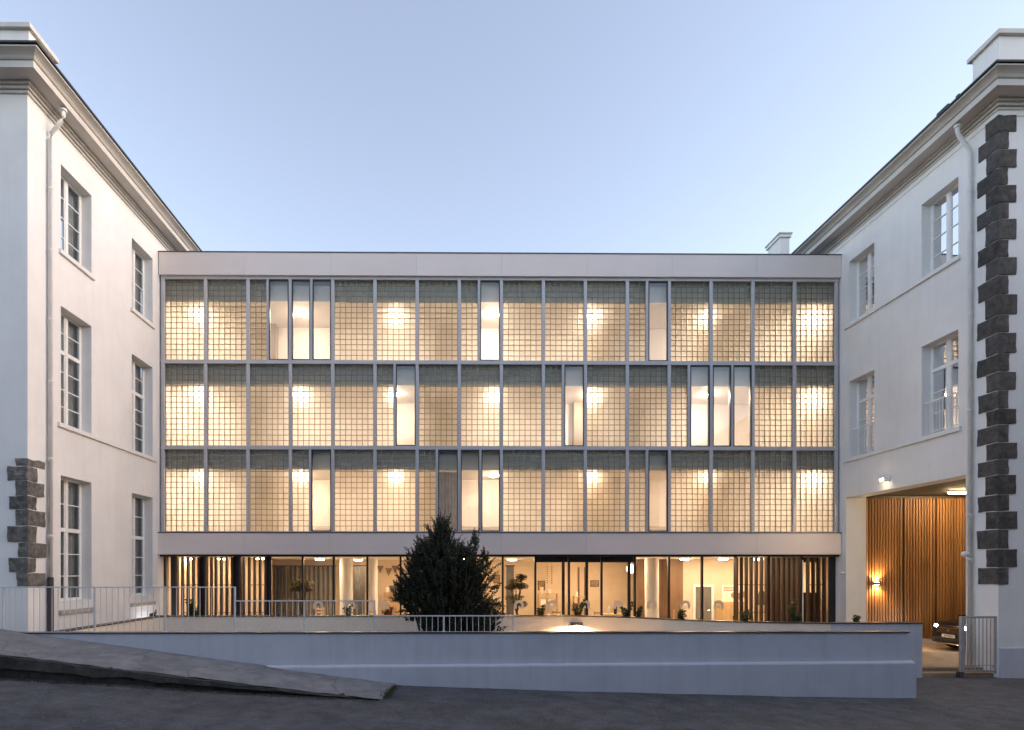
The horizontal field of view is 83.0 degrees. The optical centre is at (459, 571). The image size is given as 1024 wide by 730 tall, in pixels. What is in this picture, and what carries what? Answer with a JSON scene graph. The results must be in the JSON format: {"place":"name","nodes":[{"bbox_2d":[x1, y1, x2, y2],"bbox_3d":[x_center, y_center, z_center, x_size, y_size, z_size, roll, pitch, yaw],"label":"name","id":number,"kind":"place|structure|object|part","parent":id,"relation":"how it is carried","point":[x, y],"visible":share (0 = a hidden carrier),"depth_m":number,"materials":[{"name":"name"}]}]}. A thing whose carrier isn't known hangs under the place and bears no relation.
{"place":"outdoors","nodes":[
{"label":"outdoors","id":0,"kind":"place"},
{"bbox_2d":[0,22,201,630],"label":"rendered building","id":1,"kind":"structure","parent":0,"point":[80,408],"depth_m":16.13,"materials":[{"name":"paint"}]},
{"bbox_2d":[61,313,80,429],"bbox_3d":[-11.101,-5.565,16.098,0.247,3.230,1.507,0,0,-1],"label":"window","id":2,"kind":"structure","parent":1,"relation":"in","point":[70,330],"depth_m":16.53,"materials":[{"name":"white paint"}]},
{"bbox_2d":[59,478,92,614],"bbox_3d":[-10.927,-0.735,16.100,0.595,3.790,1.507,0,0,-1],"label":"window","id":3,"kind":"structure","parent":1,"relation":"in","point":[70,490],"depth_m":16.54,"materials":[{"name":"glass"}]},
{"bbox_2d":[58,176,95,280],"bbox_3d":[-10.927,-9.740,16.100,0.595,2.480,1.507,0,0,-1],"label":"window","id":4,"kind":"structure","parent":1,"relation":"in","point":[71,203],"depth_m":16.52,"materials":[{"name":"white paint"}]},
{"bbox_2d":[132,360,143,453],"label":"window","id":5,"kind":"structure","parent":1,"relation":"in","point":[137,370],"depth_m":20.02,"materials":[{"name":"white paint"}]},
{"bbox_2d":[130,247,155,328],"bbox_3d":[-10.956,-9.740,19.497,0.595,2.480,1.499,0,0,-1],"label":"window","id":6,"kind":"structure","parent":1,"relation":"in","point":[137,308],"depth_m":19.97,"materials":[{"name":"white paint"}]},
{"bbox_2d":[130,495,155,606],"bbox_3d":[-10.956,-0.735,19.497,0.595,3.790,1.499,0,0,-1],"label":"window","id":7,"kind":"structure","parent":1,"relation":"in","point":[137,502],"depth_m":20.02,"materials":[{"name":"white paint"}]},
{"bbox_2d":[0,629,394,700],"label":"pavement","id":8,"kind":"structure","parent":0,"point":[114,664],"depth_m":11.19,"materials":[{"name":"grey concrete"}]},
{"bbox_2d":[0,677,1023,729],"bbox_3d":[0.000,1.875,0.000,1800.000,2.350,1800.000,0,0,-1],"label":"ground","id":9,"kind":"structure","parent":0,"point":[98,706],"depth_m":10.32,"materials":[{"name":"grey asphalt"}]},
{"bbox_2d":[57,680,299,696],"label":"kerb weeds","id":10,"kind":"object","parent":9,"relation":"on","point":[194,690],"visible":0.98,"depth_m":10.78,"materials":[{"name":"green plant"}]},
{"bbox_2d":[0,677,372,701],"bbox_3d":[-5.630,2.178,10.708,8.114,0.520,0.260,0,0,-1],"label":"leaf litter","id":11,"kind":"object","parent":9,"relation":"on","point":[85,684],"visible":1,"depth_m":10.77,"materials":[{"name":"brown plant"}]},
{"bbox_2d":[380,684,400,699],"bbox_3d":[-1.407,2.398,11.676,0.331,0.121,1.423,0,0,-1],"label":"grass tuft","id":12,"kind":"object","parent":9,"relation":"on","point":[386,695],"visible":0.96,"depth_m":11.52,"materials":[{"name":"green plant"}]},
{"bbox_2d":[19,631,915,697],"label":"street wall","id":13,"kind":"structure","parent":9,"relation":"on","point":[864,664],"depth_m":12.50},
{"bbox_2d":[0,587,515,631],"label":"railing","id":14,"kind":"object","parent":13,"relation":"on","point":[94,608],"visible":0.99,"depth_m":12.57,"materials":[{"name":"metal"}]},
{"bbox_2d":[55,615,922,677],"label":"court wall","id":15,"kind":"structure","parent":9,"relation":"on","point":[557,623],"depth_m":17.13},
{"bbox_2d":[570,622,582,626],"bbox_3d":[3.495,1.587,17.265,0.380,0.126,0.128,0,0,-1],"label":"wall lamp","id":16,"kind":"object","parent":15,"relation":"attached to","point":[576,624],"visible":1,"depth_m":17.20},
{"bbox_2d":[791,28,1023,677],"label":"rendered building","id":17,"kind":"structure","parent":9,"relation":"on","point":[922,231],"depth_m":16.89,"materials":[{"name":"paint"}]},
{"bbox_2d":[852,374,873,454],"bbox_3d":[13.974,-5.350,19.729,0.258,2.700,1.209,0,0,-1],"label":"window","id":18,"kind":"structure","parent":17,"relation":"in","point":[865,387],"depth_m":19.95,"materials":[{"name":"glass"}]},
{"bbox_2d":[857,249,873,317],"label":"window","id":19,"kind":"structure","parent":17,"relation":"in","point":[865,266],"depth_m":19.95,"materials":[{"name":"white paint"}]},
{"bbox_2d":[880,476,890,481],"bbox_3d":[13.688,-2.948,18.498,0.169,0.170,0.330,0,0,-1],"label":"flood lamp","id":20,"kind":"object","parent":17,"relation":"attached to","point":[886,479],"visible":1,"depth_m":18.48,"materials":[{"name":"white metal"}]},
{"bbox_2d":[925,334,957,433],"bbox_3d":[14.002,-5.350,16.558,0.258,2.700,1.255,0,0,-1],"label":"window","id":21,"kind":"structure","parent":17,"relation":"in","point":[944,355],"depth_m":16.70,"materials":[{"name":"glass"}]},
{"bbox_2d":[931,184,957,271],"bbox_3d":[14.090,-9.825,16.559,0.082,2.210,1.255,0,0,-1],"label":"window","id":22,"kind":"structure","parent":17,"relation":"in","point":[944,211],"depth_m":16.73,"materials":[{"name":"glass"}]},
{"bbox_2d":[947,490,965,493],"bbox_3d":[17.907,-2.800,20.357,1.300,0.116,0.120,0,0,-1],"label":"tube lamp","id":23,"kind":"object","parent":17,"relation":"attached to","point":[956,491],"visible":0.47,"depth_m":20.32,"materials":[{"name":"white plastic"}]},
{"bbox_2d":[961,551,969,556],"bbox_3d":[13.650,-0.464,15.487,0.300,0.160,0.160,0,0,-1],"label":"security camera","id":24,"kind":"object","parent":17,"relation":"attached to","point":[964,553],"visible":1,"depth_m":15.44,"materials":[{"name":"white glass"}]},
{"bbox_2d":[956,616,996,676],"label":"gate","id":25,"kind":"structure","parent":17,"relation":"attached to","point":[961,671],"depth_m":14.81,"materials":[{"name":"metal"}]},
{"bbox_2d":[922,666,981,670],"bbox_3d":[12.875,2.766,15.302,1.843,0.468,0.275,0,0,-1],"label":"step","id":26,"kind":"object","parent":9,"relation":"on","point":[940,668],"visible":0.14,"depth_m":15.17,"materials":[{"name":"grey concrete"}]},
{"bbox_2d":[922,671,992,677],"bbox_3d":[12.877,2.812,15.020,1.843,0.375,0.280,0,0,-1],"label":"step","id":27,"kind":"object","parent":9,"relation":"on","point":[938,674],"visible":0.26,"depth_m":14.88,"materials":[{"name":"grey concrete"}]},
{"bbox_2d":[1,637,1023,729],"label":"road grit","id":28,"kind":"object","parent":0,"point":[437,700],"visible":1,"depth_m":10.73,"materials":[{"name":"grey gravel"}]},
{"bbox_2d":[922,645,965,665],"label":"court floor","id":29,"kind":"structure","parent":0,"point":[939,655],"depth_m":18.39,"materials":[{"name":"beige concrete"}]},
{"bbox_2d":[389,510,505,630],"bbox_3d":[-0.337,0.448,15.109,2.838,4.243,2.755,0,0,-35],"label":"bush","id":30,"kind":"object","parent":29,"relation":"on","point":[451,581],"visible":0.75,"depth_m":14.55,"materials":[{"name":"green plant"}]},
{"bbox_2d":[157,251,841,621],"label":"glass block building","id":31,"kind":"structure","parent":29,"relation":"on","point":[579,413],"depth_m":20.77,"materials":[{"name":"glass"}]},
{"bbox_2d":[269,279,288,359],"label":"window","id":32,"kind":"structure","parent":31,"relation":"in","point":[272,280],"depth_m":20.64,"materials":[{"name":"black metal"}]},
{"bbox_2d":[272,565,287,614],"bbox_3d":[-7.957,1.190,25.529,0.694,2.920,0.135,0,0,-1],"label":"curtain","id":33,"kind":"object","parent":31,"relation":"hanging from","point":[279,582],"visible":0.7,"depth_m":25.52,"materials":[{"name":"black fabric"}]},
{"bbox_2d":[295,311,305,316],"bbox_3d":[-6.020,-9.744,21.848,0.400,0.098,0.400,0,0,-1],"label":"ceiling lamp","id":34,"kind":"object","parent":31,"relation":"attached to","point":[300,313],"visible":1,"depth_m":21.76,"materials":[{"name":"white glass"}]},
{"bbox_2d":[292,279,309,359],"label":"window","id":35,"kind":"structure","parent":31,"relation":"in","point":[293,280],"depth_m":20.64,"materials":[{"name":"black metal"}]},
{"bbox_2d":[289,579,315,614],"bbox_3d":[-6.330,1.491,23.246,1.103,2.418,0.600,0,0,-1],"label":"potted tree","id":36,"kind":"object","parent":31,"relation":"on","point":[298,587],"visible":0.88,"depth_m":23.17,"materials":[{"name":"green plant"}]},
{"bbox_2d":[288,565,336,614],"bbox_3d":[-6.644,1.190,25.941,2.200,2.920,0.135,0,0,-1],"label":"curtain","id":37,"kind":"object","parent":31,"relation":"hanging from","point":[321,576],"visible":0.62,"depth_m":25.94,"materials":[{"name":"beige fabric"}]},
{"bbox_2d":[315,607,323,614],"bbox_3d":[-5.898,2.120,24.349,0.420,1.160,0.420,0,0,-18],"label":"chair","id":38,"kind":"object","parent":31,"relation":"on","point":[319,609],"visible":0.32,"depth_m":24.49,"materials":[{"name":"brown wood"}]},
{"bbox_2d":[311,449,330,530],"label":"window","id":39,"kind":"structure","parent":31,"relation":"in","point":[312,450],"depth_m":20.65,"materials":[{"name":"black metal"}]},
{"bbox_2d":[313,279,330,359],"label":"window","id":40,"kind":"structure","parent":31,"relation":"in","point":[314,280],"depth_m":20.65,"materials":[{"name":"black metal"}]},
{"bbox_2d":[353,565,365,614],"bbox_3d":[-4.424,1.190,25.360,0.606,2.920,0.135,0,0,-1],"label":"curtain","id":41,"kind":"object","parent":31,"relation":"hanging from","point":[358,582],"visible":0.64,"depth_m":25.34,"materials":[{"name":"beige fabric"}]},
{"bbox_2d":[385,568,391,575],"bbox_3d":[-3.314,0.035,26.887,0.320,0.370,0.030,0,0,-1],"label":"paper pennant","id":42,"kind":"object","parent":31,"relation":"hanging from","point":[388,570],"visible":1,"depth_m":26.87,"materials":[{"name":"paper"}]},
{"bbox_2d":[384,592,398,614],"bbox_3d":[-3.137,1.825,26.549,0.644,1.750,0.350,0,0,-1],"label":"shelf unit","id":43,"kind":"object","parent":31,"relation":"on","point":[397,604],"visible":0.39,"depth_m":26.38,"materials":[{"name":"brown wood"}]},
{"bbox_2d":[396,364,414,445],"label":"window","id":44,"kind":"structure","parent":31,"relation":"in","point":[396,364],"depth_m":20.67,"materials":[{"name":"black metal"}]},
{"bbox_2d":[439,472,456,530],"bbox_3d":[-0.431,-2.553,21.317,0.773,2.230,0.059,0,0,-1],"label":"curtain","id":45,"kind":"object","parent":31,"relation":"hanging from","point":[448,492],"visible":0.56,"depth_m":21.31,"materials":[{"name":"grey fabric"}]},
{"bbox_2d":[438,450,457,530],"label":"window","id":46,"kind":"structure","parent":31,"relation":"in","point":[438,450],"depth_m":20.69,"materials":[{"name":"black metal"}]},
{"bbox_2d":[461,450,478,530],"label":"window","id":47,"kind":"structure","parent":31,"relation":"in","point":[461,450],"depth_m":20.69,"materials":[{"name":"black metal"}]},
{"bbox_2d":[313,526,665,527],"bbox_3d":[1.486,-1.776,23.170,23.493,0.070,0.096,0,0,-1],"label":"handrail","id":48,"kind":"object","parent":31,"relation":"attached to","point":[498,526],"visible":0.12,"depth_m":23.13,"materials":[{"name":"grey metal"}]},
{"bbox_2d":[480,280,499,360],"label":"window","id":49,"kind":"structure","parent":31,"relation":"in","point":[480,280],"depth_m":20.70,"materials":[{"name":"black metal"}]},
{"bbox_2d":[482,450,499,530],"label":"window","id":50,"kind":"structure","parent":31,"relation":"in","point":[482,450],"depth_m":20.70,"materials":[{"name":"black metal"}]},
{"bbox_2d":[488,312,498,317],"bbox_3d":[1.290,-9.744,21.912,0.400,0.098,0.400,0,0,-1],"label":"ceiling lamp","id":51,"kind":"object","parent":31,"relation":"attached to","point":[493,314],"visible":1,"depth_m":21.83,"materials":[{"name":"white glass"}]},
{"bbox_2d":[493,575,499,582],"bbox_3d":[1.740,0.360,26.998,0.300,0.400,0.031,0,0,-1],"label":"framed picture","id":52,"kind":"object","parent":31,"relation":"attached to","point":[496,579],"visible":0.82,"depth_m":26.98},
{"bbox_2d":[505,565,514,614],"bbox_3d":[2.231,1.190,25.418,0.439,2.920,0.135,0,0,-1],"label":"curtain","id":53,"kind":"object","parent":31,"relation":"hanging from","point":[510,576],"visible":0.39,"depth_m":25.42,"materials":[{"name":"fabric"}]},
{"bbox_2d":[505,574,527,614],"bbox_3d":[2.229,1.390,22.620,1.021,2.620,0.600,0,0,-1],"label":"potted tree","id":54,"kind":"object","parent":31,"relation":"on","point":[517,585],"visible":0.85,"depth_m":22.57,"materials":[{"name":"green plant"}]},
{"bbox_2d":[538,581,544,589],"bbox_3d":[3.842,0.660,27.016,0.340,0.440,0.031,0,0,-1],"label":"framed picture","id":55,"kind":"object","parent":31,"relation":"attached to","point":[541,583],"visible":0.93,"depth_m":27.00},
{"bbox_2d":[538,593,557,614],"bbox_3d":[4.051,1.850,26.411,0.876,1.700,0.350,0,0,-1],"label":"shelf unit","id":56,"kind":"object","parent":31,"relation":"on","point":[539,605],"visible":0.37,"depth_m":26.24,"materials":[{"name":"brown wood"}]},
{"bbox_2d":[540,599,545,604],"bbox_3d":[3.815,1.415,26.404,0.244,0.258,0.220,0,0,-1],"label":"storage box","id":57,"kind":"object","parent":56,"relation":"on","point":[542,601],"visible":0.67,"depth_m":26.30,"materials":[{"name":"white"}]},
{"bbox_2d":[536,557,567,614],"bbox_3d":[3.388,1.083,21.130,1.151,3.235,0.060,0,0,-1],"label":"sliding door","id":58,"kind":"structure","parent":31,"relation":"in","point":[538,559],"depth_m":21.11,"materials":[{"name":"black metal"}]},
{"bbox_2d":[565,364,583,445],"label":"window","id":59,"kind":"structure","parent":31,"relation":"in","point":[566,365],"depth_m":20.73,"materials":[{"name":"black metal"}]},
{"bbox_2d":[570,557,599,614],"bbox_3d":[4.602,1.083,21.141,1.117,3.235,0.060,0,0,-1],"label":"sliding door","id":60,"kind":"structure","parent":31,"relation":"in","point":[572,559],"depth_m":21.11,"materials":[{"name":"black metal"}]},
{"bbox_2d":[590,580,598,586],"bbox_3d":[6.338,0.571,27.038,0.400,0.300,0.031,0,0,-1],"label":"framed picture","id":61,"kind":"object","parent":31,"relation":"attached to","point":[594,583],"visible":1,"depth_m":27.02},
{"bbox_2d":[603,613,622,615],"bbox_3d":[6.285,2.210,23.406,0.948,0.980,0.700,0,0,-1],"label":"table","id":62,"kind":"object","parent":31,"relation":"on","point":[613,614],"visible":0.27,"depth_m":23.06,"materials":[{"name":"brown wood"}]},
{"bbox_2d":[603,557,633,615],"bbox_3d":[5.812,1.083,21.152,1.142,3.235,0.060,0,0,-1],"label":"sliding door","id":63,"kind":"structure","parent":31,"relation":"in","point":[605,559],"depth_m":21.13,"materials":[{"name":"black metal"}]},
{"bbox_2d":[648,281,667,360],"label":"window","id":64,"kind":"structure","parent":31,"relation":"in","point":[666,282],"depth_m":20.76,"materials":[{"name":"black metal"}]},
{"bbox_2d":[648,450,667,530],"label":"window","id":65,"kind":"structure","parent":31,"relation":"in","point":[666,451],"depth_m":20.76,"materials":[{"name":"black metal"}]},
{"bbox_2d":[690,365,709,445],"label":"window","id":66,"kind":"structure","parent":31,"relation":"in","point":[708,366],"depth_m":20.77,"materials":[{"name":"black metal"}]},
{"bbox_2d":[693,584,713,619],"bbox_3d":[10.355,1.627,24.444,0.883,2.147,0.090,0,0,-1],"label":"door","id":67,"kind":"structure","parent":31,"relation":"in","point":[708,589],"depth_m":24.46,"materials":[{"name":"white wood"}]},
{"bbox_2d":[713,365,730,445],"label":"window","id":68,"kind":"structure","parent":31,"relation":"in","point":[729,366],"depth_m":20.77,"materials":[{"name":"black metal"}]},
{"bbox_2d":[716,602,743,620],"bbox_3d":[11.425,1.960,24.216,1.044,1.360,0.510,0,0,-1],"label":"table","id":69,"kind":"object","parent":31,"relation":"in","point":[726,613],"visible":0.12,"depth_m":23.98,"materials":[{"name":"brown wood"}]},
{"bbox_3d":[11.166,1.960,23.977,0.502,1.280,0.038,0,0,-1],"label":"door","id":70,"kind":"part","parent":69,"relation":"part of","materials":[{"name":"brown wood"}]},
{"bbox_3d":[11.688,1.960,23.982,0.502,1.280,0.038,0,0,-1],"label":"door","id":71,"kind":"part","parent":69,"relation":"part of","materials":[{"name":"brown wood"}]},
{"bbox_2d":[722,585,743,601],"bbox_3d":[11.716,0.925,24.488,1.121,0.708,0.025,0,0,-1],"label":"poster","id":72,"kind":"object","parent":31,"relation":"attached to","point":[727,593],"visible":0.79,"depth_m":24.48,"materials":[{"name":"paper"}]},
{"bbox_2d":[734,365,751,445],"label":"window","id":73,"kind":"structure","parent":31,"relation":"in","point":[750,366],"depth_m":20.78,"materials":[{"name":"black metal"}]},
{"bbox_2d":[758,591,764,604],"bbox_3d":[12.592,1.084,24.011,0.400,0.620,0.390,0,0,-1],"label":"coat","id":74,"kind":"object","parent":31,"relation":"hanging from","point":[763,598],"visible":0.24,"depth_m":23.88,"materials":[{"name":"fabric"}]},
{"bbox_2d":[765,232,792,253],"bbox_3d":[13.617,-12.725,24.595,0.570,3.242,1.130,0,0,-1],"label":"chimney","id":75,"kind":"object","parent":31,"relation":"on","point":[778,243],"visible":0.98,"depth_m":24.12,"materials":[{"name":"paint"}]},
{"bbox_2d":[932,615,965,647],"bbox_3d":[19.269,1.927,20.119,4.492,1.680,2.160,0,0,-1],"label":"parked car","id":76,"kind":"object","parent":29,"relation":"on","point":[946,632],"visible":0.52,"depth_m":20.26,"materials":[{"name":"paint"}]},
{"label":"planting soil","id":77,"kind":"structure","parent":0,"visible":0},
{"bbox_2d":[184,596,195,614],"bbox_3d":[-8.286,1.147,17.792,0.312,0.812,0.360,0,0,-1],"label":"shrub","id":78,"kind":"object","parent":77,"relation":"on","point":[191,604],"visible":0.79,"depth_m":17.76,"materials":[{"name":"green plant"}]},
{"bbox_2d":[189,604,200,614],"bbox_3d":[-8.151,1.279,17.812,0.349,0.548,0.324,0,0,-1],"label":"shrub","id":79,"kind":"object","parent":77,"relation":"on","point":[197,611],"visible":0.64,"depth_m":17.80,"materials":[{"name":"green plant"}]},
{"bbox_2d":[342,603,352,614],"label":"shrub","id":80,"kind":"object","parent":77,"relation":"on","point":[349,609],"visible":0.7,"depth_m":17.86,"materials":[{"name":"green plant"}]},
{"bbox_2d":[381,607,392,614],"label":"shrub","id":81,"kind":"object","parent":77,"relation":"on","point":[386,612],"visible":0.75,"depth_m":17.83,"materials":[{"name":"green plant"}]},
{"bbox_2d":[535,604,545,614],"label":"shrub","id":82,"kind":"object","parent":77,"relation":"on","point":[541,611],"visible":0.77,"depth_m":17.91,"materials":[{"name":"green plant"}]},
{"bbox_2d":[572,599,585,614],"bbox_3d":[3.662,1.190,17.866,0.453,0.727,0.398,0,0,32],"label":"shrub","id":83,"kind":"object","parent":77,"relation":"on","point":[581,606],"visible":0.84,"depth_m":17.84,"materials":[{"name":"green plant"}]},
{"bbox_2d":[619,600,634,615],"bbox_3d":[4.981,1.206,17.090,0.489,0.694,0.301,0,0,-32],"label":"shrub","id":84,"kind":"object","parent":77,"relation":"on","point":[626,613],"visible":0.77,"depth_m":17.05,"materials":[{"name":"green plant"}]},
{"bbox_2d":[635,605,642,616],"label":"shrub","id":85,"kind":"object","parent":77,"relation":"on","point":[639,611],"visible":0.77,"depth_m":16.91,"materials":[{"name":"green plant"}]},
{"bbox_2d":[677,609,686,618],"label":"shrub","id":86,"kind":"object","parent":77,"relation":"on","point":[681,613],"visible":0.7,"depth_m":16.32,"materials":[{"name":"green plant"}]},
{"bbox_2d":[739,608,752,620],"bbox_3d":[7.722,1.271,15.537,0.319,0.563,0.374,0,0,21],"label":"shrub","id":87,"kind":"object","parent":77,"relation":"on","point":[742,614],"visible":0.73,"depth_m":15.52,"materials":[{"name":"green plant"}]},
{"bbox_2d":[788,599,797,621],"bbox_3d":[8.990,1.142,15.552,0.254,0.820,0.344,0,0,37],"label":"shrub","id":88,"kind":"object","parent":77,"relation":"on","point":[792,615],"visible":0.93,"depth_m":15.54,"materials":[{"name":"green plant"}]},
{"bbox_2d":[795,612,801,621],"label":"shrub","id":89,"kind":"object","parent":77,"relation":"on","point":[798,619],"visible":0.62,"depth_m":15.53,"materials":[{"name":"green plant"}]},
{"bbox_2d":[852,614,860,621],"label":"shrub","id":90,"kind":"object","parent":77,"relation":"on","point":[856,618],"visible":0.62,"depth_m":15.59,"materials":[{"name":"green plant"}]}
]}

